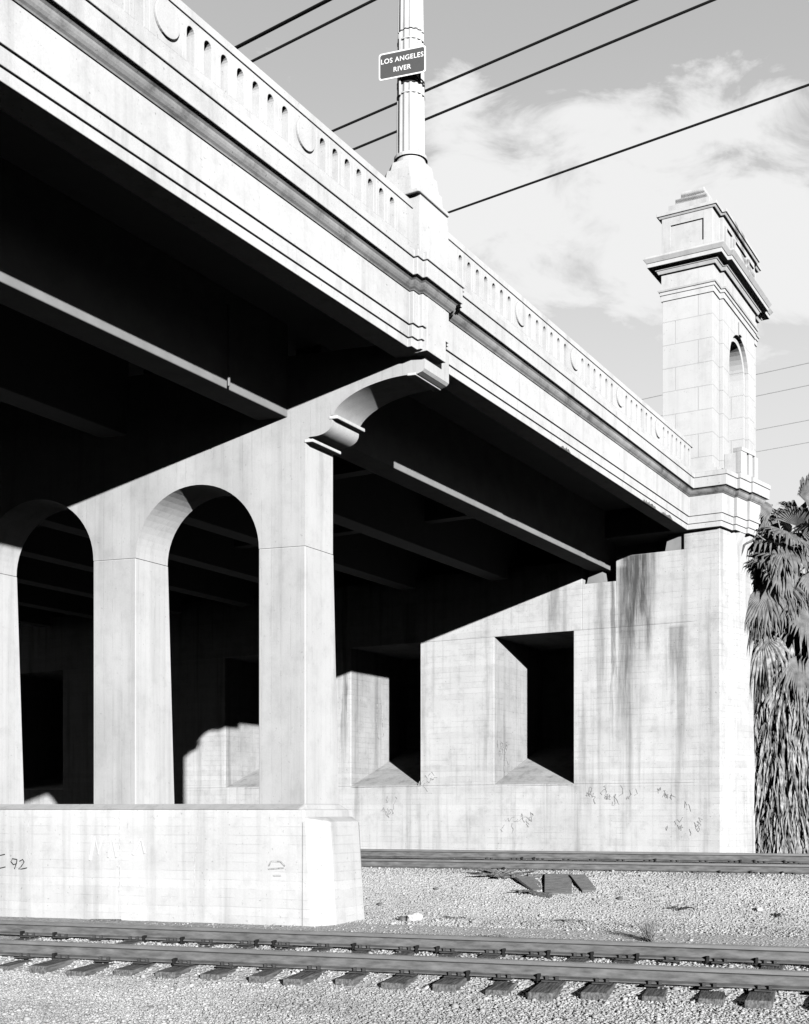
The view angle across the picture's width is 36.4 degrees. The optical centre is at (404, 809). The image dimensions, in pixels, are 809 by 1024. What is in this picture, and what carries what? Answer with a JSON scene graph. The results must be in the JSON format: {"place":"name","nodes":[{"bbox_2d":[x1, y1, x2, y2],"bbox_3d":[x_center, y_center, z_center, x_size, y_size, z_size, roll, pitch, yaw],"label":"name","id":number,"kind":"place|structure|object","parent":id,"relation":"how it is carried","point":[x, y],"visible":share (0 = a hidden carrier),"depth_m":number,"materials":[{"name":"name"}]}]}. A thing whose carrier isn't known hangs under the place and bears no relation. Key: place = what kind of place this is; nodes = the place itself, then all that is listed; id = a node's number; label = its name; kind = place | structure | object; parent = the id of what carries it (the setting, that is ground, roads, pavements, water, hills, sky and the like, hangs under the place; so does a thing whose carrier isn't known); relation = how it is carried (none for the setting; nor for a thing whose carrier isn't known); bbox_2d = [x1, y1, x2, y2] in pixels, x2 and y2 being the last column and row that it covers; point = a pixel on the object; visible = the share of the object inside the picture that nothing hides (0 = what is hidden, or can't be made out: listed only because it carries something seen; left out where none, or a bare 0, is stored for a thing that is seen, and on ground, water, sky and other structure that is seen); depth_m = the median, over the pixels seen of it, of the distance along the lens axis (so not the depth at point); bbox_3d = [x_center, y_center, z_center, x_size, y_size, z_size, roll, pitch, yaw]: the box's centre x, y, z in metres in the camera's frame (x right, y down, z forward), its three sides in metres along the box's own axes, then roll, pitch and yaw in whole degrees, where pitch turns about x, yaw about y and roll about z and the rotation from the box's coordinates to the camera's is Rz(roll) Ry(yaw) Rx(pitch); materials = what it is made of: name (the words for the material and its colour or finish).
{"place":"outdoors","nodes":[
{"label":"outdoors","id":0,"kind":"place"},
{"bbox_2d":[236,0,331,48],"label":"overhead wire","id":1,"kind":"object","parent":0,"point":[284,24],"visible":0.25,"depth_m":28.18,"materials":[{"name":"black metal"}]},
{"bbox_2d":[250,0,375,61],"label":"overhead wire","id":2,"kind":"object","parent":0,"point":[313,30],"visible":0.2,"depth_m":28.41,"materials":[{"name":"black metal"}]},
{"bbox_2d":[0,857,808,1023],"bbox_3d":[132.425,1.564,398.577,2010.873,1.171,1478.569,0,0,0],"label":"ground","id":3,"kind":"structure","parent":0,"point":[624,935],"depth_m":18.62,"materials":[{"name":"grey gravel"}]},
{"bbox_2d":[0,0,772,925],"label":"concrete bridge","id":4,"kind":"structure","parent":3,"relation":"on","point":[352,504],"depth_m":20.63,"materials":[{"name":"concrete"}]},
{"bbox_2d":[394,0,427,163],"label":"lamp post","id":5,"kind":"object","parent":4,"relation":"on","point":[410,116],"visible":0.77,"depth_m":18.36,"materials":[{"name":"metal"}]},
{"bbox_2d":[379,45,425,80],"bbox_3d":[-0.035,-11.085,18.274,0.735,0.400,0.016,0,0,18],"label":"street sign","id":6,"kind":"object","parent":5,"relation":"attached to","point":[402,63],"visible":1,"depth_m":18.27,"materials":[{"name":"grey metal"}]},
{"bbox_2d":[398,916,405,920],"bbox_3d":[-0.037,1.748,19.570,0.133,0.095,0.130,0,0,0],"label":"rock","id":7,"kind":"object","parent":3,"relation":"on","point":[401,918],"visible":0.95,"depth_m":19.52,"materials":[{"name":"grey stone"}]},
{"bbox_2d":[0,920,808,1008],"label":"railway track","id":8,"kind":"structure","parent":3,"relation":"on","point":[768,978],"depth_m":13.17,"materials":[{"name":"metal"}]},
{"bbox_2d":[406,911,422,920],"bbox_3d":[0.157,1.714,19.557,0.278,0.176,0.248,0,0,0],"label":"rock","id":9,"kind":"object","parent":3,"relation":"on","point":[414,916],"visible":0.93,"depth_m":19.47,"materials":[{"name":"white stone"}]},
{"bbox_2d":[440,915,465,918],"bbox_3d":[0.773,1.745,19.860,0.457,0.056,0.276,0,0,16],"label":"dead branch","id":10,"kind":"object","parent":3,"relation":"on","point":[453,917],"visible":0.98,"depth_m":19.86,"materials":[{"name":"grey wood"}]},
{"bbox_2d":[477,934,505,936],"bbox_3d":[1.256,1.776,17.218,0.505,0.060,0.295,0,0,0],"label":"dead branch","id":11,"kind":"object","parent":3,"relation":"on","point":[497,935],"visible":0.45,"depth_m":17.21,"materials":[{"name":"grey wood"}]},
{"bbox_2d":[469,868,537,878],"bbox_3d":[1.745,1.120,21.612,1.185,0.186,0.512,0,0,-16],"label":"dead branch","id":12,"kind":"object","parent":3,"relation":"on","point":[495,873],"visible":1,"depth_m":21.55,"materials":[{"name":"grey wood"}]},
{"bbox_2d":[510,889,536,893],"bbox_3d":[2.033,1.387,20.810,0.597,0.081,0.480,0,0,-40],"label":"dead branch","id":13,"kind":"object","parent":3,"relation":"on","point":[527,891],"visible":1,"depth_m":20.73,"materials":[{"name":"grey wood"}]},
{"bbox_2d":[515,876,541,890],"bbox_3d":[2.193,1.280,21.144,0.340,0.050,0.600,0,21,-29],"label":"wood plank","id":14,"kind":"object","parent":3,"relation":"on","point":[531,883],"visible":0.81,"depth_m":21.13,"materials":[{"name":"grey wood"}]},
{"bbox_2d":[527,874,544,877],"bbox_3d":[2.338,1.158,21.440,0.400,0.060,0.100,0,0,-6],"label":"wood plank","id":15,"kind":"object","parent":14,"relation":"on","point":[536,875],"visible":0.78,"depth_m":21.39,"materials":[{"name":"grey wood"}]},
{"bbox_2d":[533,892,551,897],"bbox_3d":[2.314,1.429,20.620,0.340,0.080,0.090,0,0,40],"label":"wood plank","id":16,"kind":"object","parent":3,"relation":"on","point":[545,894],"visible":1,"depth_m":20.58,"materials":[{"name":"grey wood"}]},
{"bbox_2d":[544,874,571,894],"bbox_3d":[2.619,1.284,20.981,0.460,0.060,0.750,0,23,7],"label":"wood plank","id":17,"kind":"object","parent":3,"relation":"on","point":[555,884],"visible":0.94,"depth_m":20.94,"materials":[{"name":"grey wood"}]},
{"bbox_2d":[549,918,588,921],"bbox_3d":[2.581,1.743,19.270,0.439,0.064,0.528,0,0,-21],"label":"dead branch","id":18,"kind":"object","parent":3,"relation":"on","point":[568,919],"visible":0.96,"depth_m":19.26,"materials":[{"name":"grey wood"}]},
{"bbox_2d":[570,874,596,892],"bbox_3d":[3.040,1.262,20.901,0.280,0.060,0.650,0,22,-13],"label":"wood plank","id":19,"kind":"object","parent":3,"relation":"on","point":[583,883],"visible":1,"depth_m":20.86,"materials":[{"name":"grey wood"}]},
{"bbox_2d":[361,849,808,874],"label":"railway track","id":20,"kind":"structure","parent":3,"relation":"on","point":[705,864],"depth_m":22.71,"materials":[{"name":"metal"}]},
{"bbox_2d":[634,911,668,941],"bbox_3d":[3.366,1.592,16.816,0.430,0.424,0.722,0,0,0],"label":"dry shrub","id":21,"kind":"object","parent":3,"relation":"on","point":[650,935],"visible":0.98,"depth_m":16.79,"materials":[{"name":"grey plant"}]},
{"bbox_2d":[664,906,694,909],"bbox_3d":[4.345,1.556,19.363,0.286,0.072,0.456,0,0,-37],"label":"dead branch","id":22,"kind":"object","parent":3,"relation":"on","point":[674,907],"visible":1,"depth_m":19.40,"materials":[{"name":"grey wood"}]},
{"bbox_2d":[755,907,762,911],"bbox_3d":[5.500,1.557,19.113,0.114,0.077,0.117,0,0,-22],"label":"rock","id":23,"kind":"object","parent":3,"relation":"on","point":[758,909],"visible":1,"depth_m":19.07,"materials":[{"name":"white stone"}]},
{"bbox_2d":[742,474,808,853],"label":"palm tree","id":24,"kind":"object","parent":3,"relation":"on","point":[778,606],"visible":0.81,"depth_m":30.67,"materials":[{"name":"grey plant"}]},
{"bbox_2d":[331,0,637,131],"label":"overhead wire","id":25,"kind":"object","parent":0,"point":[502,57],"visible":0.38,"depth_m":29.42,"materials":[{"name":"black metal"}]},
{"bbox_2d":[181,0,808,573],"label":"sky","id":26,"kind":"structure","parent":0,"point":[575,243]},
{"bbox_2d":[352,0,715,149],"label":"overhead wire","id":27,"kind":"object","parent":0,"point":[559,63],"visible":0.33,"depth_m":29.77,"materials":[{"name":"black metal"}]},
{"bbox_2d":[448,83,808,212],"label":"overhead wire","id":28,"kind":"object","parent":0,"point":[652,140],"visible":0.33,"depth_m":33.33,"materials":[{"name":"black metal"}]},
{"bbox_2d":[642,362,808,399],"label":"overhead wire","id":29,"kind":"object","parent":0,"point":[756,374],"depth_m":50.46,"materials":[{"name":"metal"}]},
{"bbox_2d":[660,385,808,415],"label":"overhead wire","id":30,"kind":"object","parent":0,"point":[776,391],"depth_m":52.89,"materials":[{"name":"metal"}]},
{"bbox_2d":[757,420,807,429],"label":"overhead wire","id":31,"kind":"object","parent":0,"point":[783,424],"depth_m":57.60,"materials":[{"name":"metal"}]},
{"bbox_2d":[756,442,808,451],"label":"overhead wire","id":32,"kind":"object","parent":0,"point":[783,446],"depth_m":61.10,"materials":[{"name":"metal"}]}
]}

